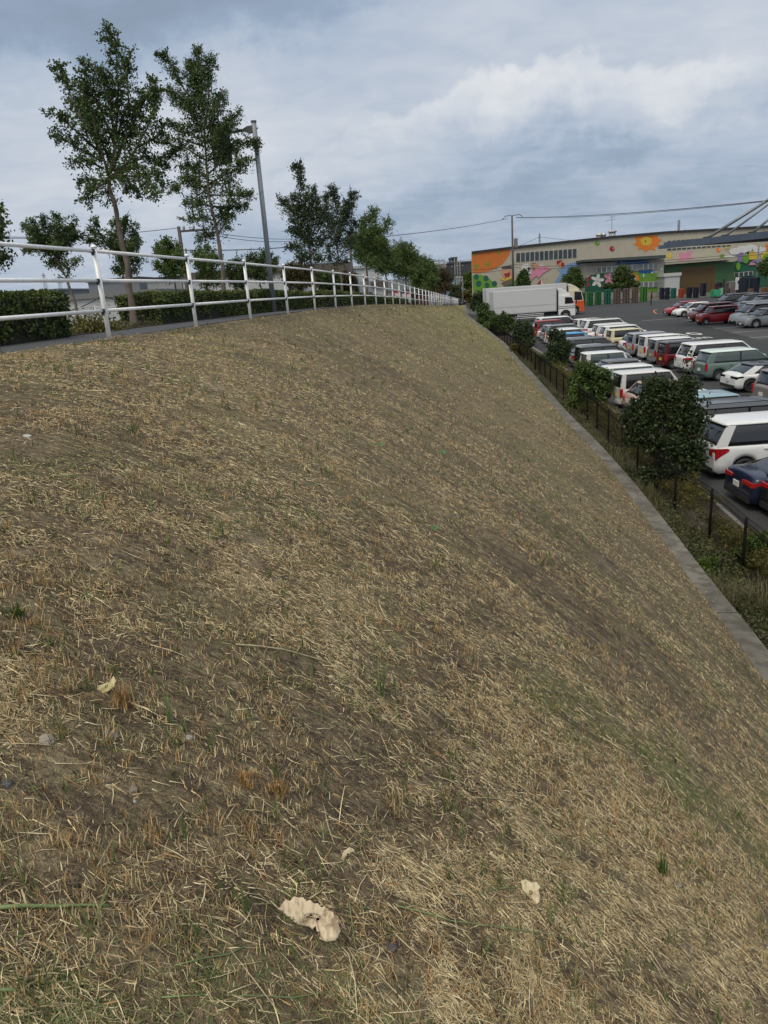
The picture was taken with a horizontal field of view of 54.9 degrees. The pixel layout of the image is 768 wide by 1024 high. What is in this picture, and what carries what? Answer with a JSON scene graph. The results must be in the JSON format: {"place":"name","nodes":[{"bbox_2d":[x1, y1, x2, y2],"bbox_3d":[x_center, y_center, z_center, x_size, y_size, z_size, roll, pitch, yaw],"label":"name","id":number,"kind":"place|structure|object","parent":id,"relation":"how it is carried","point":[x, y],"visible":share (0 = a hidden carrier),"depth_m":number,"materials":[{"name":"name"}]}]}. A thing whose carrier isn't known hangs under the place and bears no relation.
{"place":"outdoors","nodes":[
{"label":"outdoors","id":0,"kind":"place"},
{"bbox_2d":[75,306,337,334],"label":"planting bed","id":1,"kind":"object","parent":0,"point":[165,323],"visible":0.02,"depth_m":14.51,"materials":[{"name":"soil"}]},
{"bbox_2d":[0,199,17,271],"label":"tree","id":2,"kind":"object","parent":1,"relation":"on","point":[4,255],"visible":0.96,"depth_m":9.12,"materials":[{"name":"green plant"}]},
{"bbox_2d":[0,288,72,345],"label":"hedge","id":3,"kind":"object","parent":1,"relation":"on","point":[19,302],"visible":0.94,"depth_m":10.11,"materials":[{"name":"green plant"}]},
{"bbox_2d":[68,304,140,334],"bbox_3d":[-4.908,-3.207,12.346,1.057,0.483,1.680,4,19,25],"label":"ivy bush","id":4,"kind":"object","parent":1,"relation":"on","point":[90,324],"visible":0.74,"depth_m":12.25,"materials":[{"name":"green plant"}]},
{"bbox_2d":[38,18,177,328],"bbox_3d":[-5.225,-6.375,14.128,2.822,5.616,2.092,3,18,22],"label":"tree","id":5,"kind":"object","parent":1,"relation":"on","point":[91,119],"visible":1,"depth_m":13.91,"materials":[{"name":"green plant"}]},
{"bbox_2d":[69,318,157,335],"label":"weeds","id":6,"kind":"object","parent":1,"relation":"on","point":[135,325],"visible":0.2,"depth_m":13.40,"materials":[{"name":"green plant"}]},
{"bbox_2d":[153,42,264,289],"bbox_3d":[-4.662,-8.823,19.748,2.979,7.029,2.565,-4,17,0],"label":"tree","id":7,"kind":"object","parent":1,"relation":"on","point":[203,121],"visible":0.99,"depth_m":19.50,"materials":[{"name":"green plant"}]},
{"bbox_2d":[114,288,305,324],"bbox_3d":[-4.035,-5.749,20.356,1.047,0.810,12.295,-1,17,9],"label":"hedge","id":8,"kind":"object","parent":1,"relation":"on","point":[161,316],"visible":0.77,"depth_m":16.82,"materials":[{"name":"green plant"}]},
{"bbox_2d":[275,158,332,292],"bbox_3d":[-3.205,-11.291,30.076,2.344,5.898,2.530,-4,17,0],"label":"tree","id":9,"kind":"object","parent":1,"relation":"on","point":[311,213],"visible":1,"depth_m":29.84,"materials":[{"name":"green plant"}]},
{"bbox_2d":[318,182,361,291],"bbox_3d":[-1.978,-12.858,35.675,2.271,5.776,2.334,-4,17,0],"label":"tree","id":10,"kind":"object","parent":1,"relation":"on","point":[342,221],"visible":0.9,"depth_m":35.29,"materials":[{"name":"green plant"}]},
{"bbox_2d":[303,289,383,308],"bbox_3d":[-1.647,-10.689,37.331,1.072,1.248,17.648,-2,17,9],"label":"hedge","id":11,"kind":"object","parent":1,"relation":"on","point":[322,302],"visible":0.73,"depth_m":31.82,"materials":[{"name":"green plant"}]},
{"bbox_2d":[348,204,397,292],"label":"tree","id":12,"kind":"object","parent":1,"relation":"on","point":[369,246],"visible":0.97,"depth_m":41.79,"materials":[{"name":"green plant"}]},
{"bbox_2d":[372,241,403,295],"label":"tree","id":13,"kind":"object","parent":1,"relation":"on","point":[392,255],"visible":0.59,"depth_m":50.17,"materials":[{"name":"green plant"}]},
{"bbox_2d":[385,236,423,291],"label":"tree","id":14,"kind":"object","parent":1,"relation":"on","point":[408,267],"visible":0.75,"depth_m":61.15,"materials":[{"name":"green plant"}]},
{"bbox_2d":[408,253,441,292],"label":"tree","id":15,"kind":"object","parent":1,"relation":"on","point":[427,277],"visible":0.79,"depth_m":76.63,"materials":[{"name":"green plant"}]},
{"bbox_2d":[428,265,456,304],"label":"tree","id":16,"kind":"object","parent":1,"relation":"on","point":[445,285],"visible":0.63,"depth_m":91.30,"materials":[{"name":"green plant"}]},
{"bbox_2d":[0,300,464,353],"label":"path","id":17,"kind":"structure","parent":0,"point":[51,342],"depth_m":11.32,"materials":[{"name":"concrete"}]},
{"bbox_2d":[210,120,276,311],"bbox_3d":[-3.976,-8.209,20.986,1.430,5.176,0.154,0,17,12],"label":"street light","id":18,"kind":"object","parent":17,"relation":"on","point":[252,128],"visible":0.63,"depth_m":20.69,"materials":[{"name":"metal"}]},
{"bbox_2d":[0,302,767,1023],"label":"grass slope","id":19,"kind":"structure","parent":0,"point":[332,740],"depth_m":2.98,"materials":[{"name":"beige plant"}]},
{"bbox_2d":[0,903,111,909],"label":"green stalk","id":20,"kind":"object","parent":19,"relation":"on","point":[11,906],"visible":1,"depth_m":1.45,"materials":[{"name":"green plant"}]},
{"bbox_2d":[107,678,135,710],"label":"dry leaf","id":21,"kind":"object","parent":19,"relation":"on","point":[117,695],"visible":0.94,"depth_m":2.02,"materials":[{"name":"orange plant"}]},
{"bbox_2d":[0,242,457,338],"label":"railing","id":22,"kind":"object","parent":19,"relation":"on","point":[99,280],"visible":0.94,"depth_m":11.36,"materials":[{"name":"white metal"}]},
{"bbox_2d":[261,772,292,801],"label":"grass tuft","id":23,"kind":"object","parent":19,"relation":"on","point":[277,791],"visible":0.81,"depth_m":1.99,"materials":[{"name":"brown plant"}]},
{"bbox_2d":[278,896,340,941],"bbox_3d":[-0.169,0.925,1.684,0.144,0.071,0.049,0,17,14],"label":"dead leaf","id":24,"kind":"object","parent":19,"relation":"on","point":[324,921],"visible":0.99,"depth_m":1.69,"materials":[{"name":"beige plant"}]},
{"bbox_2d":[365,647,387,697],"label":"grass tuft","id":25,"kind":"object","parent":19,"relation":"on","point":[379,685],"visible":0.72,"depth_m":2.64,"materials":[{"name":"green plant"}]},
{"bbox_2d":[0,304,767,1023],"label":"dry straw","id":26,"kind":"object","parent":19,"relation":"on","point":[442,1014],"visible":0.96,"depth_m":2.50,"materials":[{"name":"beige plant"}]},
{"bbox_2d":[377,778,406,819],"bbox_3d":[0.018,0.856,2.181,0.127,0.066,0.162,7,20,32],"label":"grass tuft","id":27,"kind":"object","parent":19,"relation":"on","point":[393,802],"visible":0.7,"depth_m":2.18,"materials":[{"name":"beige plant"}]},
{"bbox_2d":[396,905,591,946],"bbox_3d":[0.318,1.129,2.005,0.580,0.374,0.021,-10,18,-18],"label":"grass stalk","id":28,"kind":"object","parent":19,"relation":"on","point":[482,924],"depth_m":1.97,"materials":[{"name":"plant"}]},
{"bbox_2d":[521,879,539,903],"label":"dead leaf","id":29,"kind":"object","parent":19,"relation":"on","point":[531,889],"visible":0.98,"depth_m":2.18,"materials":[{"name":"beige plant"}]},
{"bbox_2d":[0,0,767,291],"label":"sky","id":30,"kind":"structure","parent":0,"point":[442,114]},
{"bbox_2d":[419,288,760,313],"bbox_3d":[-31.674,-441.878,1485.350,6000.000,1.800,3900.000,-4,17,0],"label":"ground","id":31,"kind":"structure","parent":0,"point":[655,298],"depth_m":120.44,"materials":[{"name":"grey asphalt"}]},
{"bbox_2d":[86,277,152,292],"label":"building","id":32,"kind":"structure","parent":31,"relation":"on","point":[110,286],"depth_m":90.27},
{"bbox_2d":[56,289,195,323],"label":"building","id":33,"kind":"structure","parent":31,"relation":"on","point":[82,299],"depth_m":59.19,"materials":[{"name":"grey concrete"}]},
{"bbox_2d":[144,276,182,288],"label":"building","id":34,"kind":"structure","parent":31,"relation":"on","point":[162,286],"depth_m":80.82,"materials":[{"name":"white concrete"}]},
{"bbox_2d":[180,268,301,290],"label":"building","id":35,"kind":"structure","parent":31,"relation":"on","point":[277,286],"depth_m":78.12,"materials":[{"name":"grey concrete"}]},
{"bbox_2d":[303,261,350,291],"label":"building","id":36,"kind":"structure","parent":31,"relation":"on","point":[320,267],"depth_m":87.10,"materials":[{"name":"grey concrete"}]},
{"bbox_2d":[353,265,381,291],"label":"building","id":37,"kind":"structure","parent":31,"relation":"on","point":[356,269],"depth_m":93.33,"materials":[{"name":"white concrete"}]},
{"bbox_2d":[359,278,416,296],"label":"building","id":38,"kind":"structure","parent":31,"relation":"on","point":[395,286],"depth_m":84.04,"materials":[{"name":"grey concrete"}]},
{"bbox_2d":[446,261,471,276],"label":"building","id":39,"kind":"structure","parent":31,"relation":"on","point":[467,265],"depth_m":228.45,"materials":[{"name":"grey concrete"}]},
{"bbox_2d":[514,268,530,285],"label":"tree","id":40,"kind":"object","parent":31,"relation":"on","point":[522,278],"visible":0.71,"depth_m":117.44,"materials":[{"name":"green plant"}]},
{"bbox_2d":[560,265,588,289],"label":"tree","id":41,"kind":"object","parent":31,"relation":"on","point":[573,276],"visible":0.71,"depth_m":117.46,"materials":[{"name":"green plant"}]},
{"bbox_2d":[464,305,767,682],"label":"concrete curb","id":42,"kind":"structure","parent":31,"relation":"on","point":[754,648],"depth_m":15.10,"materials":[{"name":"concrete"}]},
{"bbox_2d":[471,225,767,300],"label":"warehouse","id":43,"kind":"structure","parent":31,"relation":"on","point":[544,260],"depth_m":128.03,"materials":[{"name":"paint"}]},
{"bbox_2d":[610,264,635,291],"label":"tree","id":44,"kind":"object","parent":31,"relation":"on","point":[623,276],"visible":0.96,"depth_m":119.36,"materials":[{"name":"green plant"}]},
{"bbox_2d":[657,272,681,295],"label":"shed","id":45,"kind":"structure","parent":31,"relation":"on","point":[666,280],"depth_m":123.25,"materials":[{"name":"silver metal"}]},
{"bbox_2d":[468,296,767,530],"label":"car park","id":46,"kind":"structure","parent":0,"point":[639,314],"depth_m":61.78,"materials":[{"name":"grey asphalt"}]},
{"bbox_2d":[489,287,576,320],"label":"truck","id":47,"kind":"object","parent":46,"relation":"on","point":[526,303],"visible":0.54,"depth_m":87.01,"materials":[{"name":"white paint"}]},
{"bbox_2d":[483,283,585,314],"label":"truck","id":48,"kind":"object","parent":46,"relation":"on","point":[574,291],"visible":0.23,"depth_m":93.89,"materials":[{"name":"white paint"}]},
{"bbox_2d":[540,322,587,341],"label":"parked car","id":49,"kind":"object","parent":46,"relation":"on","point":[543,332],"visible":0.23,"depth_m":60.88,"materials":[{"name":"paint"}]},
{"bbox_2d":[565,336,624,359],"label":"parked car","id":50,"kind":"object","parent":46,"relation":"on","point":[587,340],"visible":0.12,"depth_m":48.02,"materials":[{"name":"grey paint"}]},
{"bbox_2d":[580,317,623,331],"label":"parked car","id":51,"kind":"object","parent":46,"relation":"on","point":[587,324],"visible":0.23,"depth_m":61.69,"materials":[{"name":"white paint"}]},
{"bbox_2d":[573,343,631,367],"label":"parked car","id":52,"kind":"object","parent":46,"relation":"on","point":[579,349],"visible":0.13,"depth_m":42.96,"materials":[{"name":"black paint"}]},
{"bbox_2d":[580,350,640,364],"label":"parked car","id":53,"kind":"object","parent":46,"relation":"on","point":[595,356],"visible":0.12,"depth_m":40.53,"materials":[{"name":"white paint"}]},
{"bbox_2d":[597,324,645,336],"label":"parked car","id":54,"kind":"object","parent":46,"relation":"on","point":[602,331],"visible":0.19,"depth_m":55.90,"materials":[{"name":"white paint"}]},
{"bbox_2d":[605,327,640,344],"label":"parked car","id":55,"kind":"object","parent":46,"relation":"on","point":[615,335],"visible":0.2,"depth_m":53.54,"materials":[{"name":"beige paint"}]},
{"bbox_2d":[596,358,657,367],"bbox_3d":[12.672,-7.320,38.410,3.708,1.307,1.911,-4,17,-1],"label":"parked car","id":56,"kind":"object","parent":46,"relation":"on","point":[614,361],"visible":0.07,"depth_m":37.74,"materials":[{"name":"grey paint"}]},
{"bbox_2d":[601,363,653,377],"bbox_3d":[11.992,-6.335,35.215,3.202,1.445,1.711,-4,17,0],"label":"parked car","id":57,"kind":"object","parent":46,"relation":"on","point":[625,366],"visible":0.09,"depth_m":34.49,"materials":[{"name":"paint"}]},
{"bbox_2d":[610,368,677,403],"bbox_3d":[11.719,-5.503,32.474,3.202,1.548,1.711,-4,17,-1],"label":"parked car","id":58,"kind":"object","parent":46,"relation":"on","point":[624,381],"visible":0.25,"depth_m":31.79,"materials":[{"name":"paint"}]},
{"bbox_2d":[626,331,665,356],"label":"parked car","id":59,"kind":"object","parent":46,"relation":"on","point":[632,342],"visible":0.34,"depth_m":48.79,"materials":[{"name":"silver paint"}]},
{"bbox_2d":[622,378,676,408],"bbox_3d":[11.944,-4.852,30.761,3.708,1.307,1.911,-4,17,0],"label":"parked car","id":60,"kind":"object","parent":46,"relation":"on","point":[628,394],"visible":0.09,"depth_m":30.85,"materials":[{"name":"paint"}]},
{"bbox_2d":[637,333,679,358],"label":"parked car","id":61,"kind":"object","parent":46,"relation":"on","point":[642,345],"visible":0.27,"depth_m":46.75,"materials":[{"name":"paint"}]},
{"bbox_2d":[647,336,691,362],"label":"parked car","id":62,"kind":"object","parent":46,"relation":"on","point":[652,348],"visible":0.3,"depth_m":44.61,"materials":[{"name":"paint"}]},
{"bbox_2d":[656,339,702,368],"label":"parked car","id":63,"kind":"object","parent":46,"relation":"on","point":[667,351],"visible":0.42,"depth_m":42.41,"materials":[{"name":"paint"}]},
{"bbox_2d":[672,301,708,316],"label":"parked car","id":64,"kind":"object","parent":46,"relation":"on","point":[684,310],"visible":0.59,"depth_m":78.39,"materials":[{"name":"white paint"}]},
{"bbox_2d":[661,389,739,427],"bbox_3d":[11.603,-3.511,26.248,3.938,1.514,1.911,-4,17,0],"label":"parked car","id":65,"kind":"object","parent":46,"relation":"on","point":[716,393],"visible":0.02,"depth_m":25.56,"materials":[{"name":"paint"}]},
{"bbox_2d":[658,198,767,248],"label":"canopy","id":66,"kind":"object","parent":46,"relation":"on","point":[748,237],"visible":1,"depth_m":59.67,"materials":[{"name":"grey metal"}]},
{"bbox_2d":[674,339,765,370],"bbox_3d":[18.425,-8.567,40.505,4.536,1.634,2.038,-4,17,1],"label":"parked car","id":67,"kind":"object","parent":46,"relation":"on","point":[681,356],"visible":0.3,"depth_m":39.74,"materials":[{"name":"white paint"}]},
{"bbox_2d":[686,320,767,339],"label":"parking bay","id":68,"kind":"object","parent":46,"relation":"attached to","point":[757,333],"visible":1,"depth_m":61.82,"materials":[{"name":"grey asphalt"}]},
{"bbox_2d":[686,301,733,320],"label":"parked car","id":69,"kind":"object","parent":68,"relation":"on","point":[699,309],"visible":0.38,"depth_m":71.75,"materials":[{"name":"paint"}]},
{"bbox_2d":[695,305,737,324],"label":"parked car","id":70,"kind":"object","parent":68,"relation":"on","point":[720,313],"visible":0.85,"depth_m":67.84,"materials":[{"name":"red paint"}]},
{"bbox_2d":[728,301,767,322],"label":"parked car","id":71,"kind":"object","parent":68,"relation":"on","point":[745,309],"visible":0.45,"depth_m":65.26,"materials":[{"name":"white paint"}]},
{"bbox_2d":[736,307,767,327],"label":"parked car","id":72,"kind":"object","parent":68,"relation":"on","point":[757,318],"visible":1,"depth_m":61.90,"materials":[{"name":"paint"}]},
{"bbox_2d":[691,395,767,435],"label":"parked car","id":73,"kind":"object","parent":46,"relation":"on","point":[735,404],"visible":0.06,"depth_m":22.99,"materials":[{"name":"paint"}]},
{"bbox_2d":[693,347,767,380],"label":"parked car","id":74,"kind":"object","parent":46,"relation":"on","point":[714,363],"visible":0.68,"depth_m":37.16,"materials":[{"name":"teal paint"}]},
{"bbox_2d":[699,411,767,473],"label":"parked car","id":75,"kind":"object","parent":46,"relation":"on","point":[737,438],"visible":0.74,"depth_m":20.69,"materials":[{"name":"white paint"}]},
{"bbox_2d":[720,360,767,391],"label":"parked car","id":76,"kind":"object","parent":46,"relation":"on","point":[743,375],"visible":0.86,"depth_m":33.70,"materials":[{"name":"white paint"}]},
{"bbox_2d":[724,457,767,504],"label":"parked car","id":77,"kind":"object","parent":46,"relation":"on","point":[743,482],"visible":0.91,"depth_m":18.60,"materials":[{"name":"blue paint"}]},
{"bbox_2d":[751,368,767,397],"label":"parked car","id":78,"kind":"object","parent":46,"relation":"on","point":[759,387],"visible":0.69,"depth_m":30.32,"materials":[{"name":"paint"}]},
{"bbox_2d":[759,477,767,510],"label":"parked car","id":79,"kind":"object","parent":46,"relation":"on","point":[763,501],"visible":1,"depth_m":17.80,"materials":[{"name":"black paint"}]},
{"bbox_2d":[472,318,767,649],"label":"planting strip","id":80,"kind":"object","parent":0,"point":[689,518],"visible":0.04,"depth_m":17.53,"materials":[{"name":"plant"}]},
{"bbox_2d":[474,302,495,324],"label":"bush","id":81,"kind":"object","parent":80,"relation":"on","point":[484,312],"visible":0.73,"depth_m":84.26,"materials":[{"name":"green plant"}]},
{"bbox_2d":[489,311,515,335],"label":"bush","id":82,"kind":"object","parent":80,"relation":"on","point":[503,320],"visible":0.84,"depth_m":71.79,"materials":[{"name":"green plant"}]},
{"bbox_2d":[510,320,535,347],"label":"bush","id":83,"kind":"object","parent":80,"relation":"on","point":[524,332],"visible":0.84,"depth_m":58.92,"materials":[{"name":"green plant"}]},
{"bbox_2d":[537,327,574,366],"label":"bush","id":84,"kind":"object","parent":80,"relation":"on","point":[559,346],"visible":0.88,"depth_m":46.20,"materials":[{"name":"green plant"}]},
{"bbox_2d":[564,383,591,413],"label":"bush","id":85,"kind":"object","parent":80,"relation":"on","point":[572,401],"visible":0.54,"depth_m":31.73,"materials":[{"name":"green plant"}]},
{"bbox_2d":[566,359,614,404],"bbox_3d":[9.098,-5.649,32.581,2.202,2.250,1.408,-4,17,0],"label":"bush","id":86,"kind":"object","parent":80,"relation":"on","point":[598,382],"visible":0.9,"depth_m":32.31,"materials":[{"name":"green plant"}]},
{"bbox_2d":[485,320,767,592],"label":"fence","id":87,"kind":"object","parent":80,"relation":"on","point":[607,433],"visible":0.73,"depth_m":19.21,"materials":[{"name":"black metal"}]},
{"bbox_2d":[514,352,767,646],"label":"creeping weeds","id":88,"kind":"object","parent":80,"relation":"on","point":[681,530],"visible":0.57,"depth_m":15.58,"materials":[{"name":"green plant"}]},
{"bbox_2d":[517,355,767,617],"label":"tall weeds","id":89,"kind":"object","parent":80,"relation":"on","point":[657,499],"visible":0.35,"depth_m":18.61,"materials":[{"name":"green plant"}]},
{"bbox_2d":[524,352,767,585],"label":"azalea carpet","id":90,"kind":"object","parent":80,"relation":"on","point":[722,532],"visible":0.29,"depth_m":18.67,"materials":[{"name":"green plant"}]},
{"bbox_2d":[617,343,716,487],"bbox_3d":[7.744,-2.545,20.202,2.846,3.989,1.619,-4,17,0],"label":"bush","id":91,"kind":"object","parent":80,"relation":"on","point":[672,403],"visible":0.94,"depth_m":20.06,"materials":[{"name":"green plant"}]},
{"bbox_2d":[695,556,718,576],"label":"bush","id":92,"kind":"object","parent":80,"relation":"on","point":[705,563],"visible":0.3,"depth_m":14.58,"materials":[{"name":"green plant"}]},
{"bbox_2d":[728,529,767,568],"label":"bush","id":93,"kind":"object","parent":80,"relation":"on","point":[747,545],"visible":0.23,"depth_m":14.87,"materials":[{"name":"green plant"}]},
{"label":"road","id":94,"kind":"structure","parent":0,"visible":0},
{"bbox_2d":[19,210,90,323],"bbox_3d":[-13.815,-10.206,30.966,3.607,4.806,3.098,-4,17,0],"label":"tree","id":95,"kind":"object","parent":94,"relation":"on","point":[61,234],"visible":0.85,"depth_m":30.40,"materials":[{"name":"green plant"}]},
{"bbox_2d":[84,209,148,278],"bbox_3d":[-11.342,-10.492,31.825,2.803,4.498,2.874,-4,17,0],"label":"tree","id":96,"kind":"object","parent":94,"relation":"on","point":[111,242],"visible":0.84,"depth_m":31.29,"materials":[{"name":"green plant"}]},
{"bbox_2d":[148,235,192,289],"bbox_3d":[-10.258,-11.681,36.626,2.160,4.081,3.059,-4,17,0],"label":"tree","id":97,"kind":"object","parent":94,"relation":"on","point":[171,269],"visible":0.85,"depth_m":35.80,"materials":[{"name":"green plant"}]},
{"bbox_2d":[189,241,225,289],"bbox_3d":[-8.905,-11.839,37.517,1.770,3.750,3.057,-8,17,-14],"label":"tree","id":98,"kind":"object","parent":94,"relation":"on","point":[207,270],"visible":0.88,"depth_m":37.09,"materials":[{"name":"green plant"}]},
{"bbox_2d":[219,249,252,289],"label":"tree","id":99,"kind":"object","parent":94,"relation":"on","point":[237,269],"visible":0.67,"depth_m":38.01,"materials":[{"name":"green plant"}]},
{"bbox_2d":[241,246,280,288],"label":"tree","id":100,"kind":"object","parent":94,"relation":"on","point":[260,273],"visible":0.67,"depth_m":38.85,"materials":[{"name":"green plant"}]},
{"bbox_2d":[279,259,315,290],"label":"tree","id":101,"kind":"object","parent":94,"relation":"on","point":[292,275],"visible":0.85,"depth_m":40.55,"materials":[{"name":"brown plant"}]},
{"bbox_2d":[314,267,344,290],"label":"tree","id":102,"kind":"object","parent":94,"relation":"on","point":[323,277],"visible":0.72,"depth_m":43.46,"materials":[{"name":"green plant"}]},
{"bbox_2d":[336,268,358,291],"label":"tree","id":103,"kind":"object","parent":94,"relation":"on","point":[347,281],"visible":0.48,"depth_m":45.38,"materials":[{"name":"green plant"}]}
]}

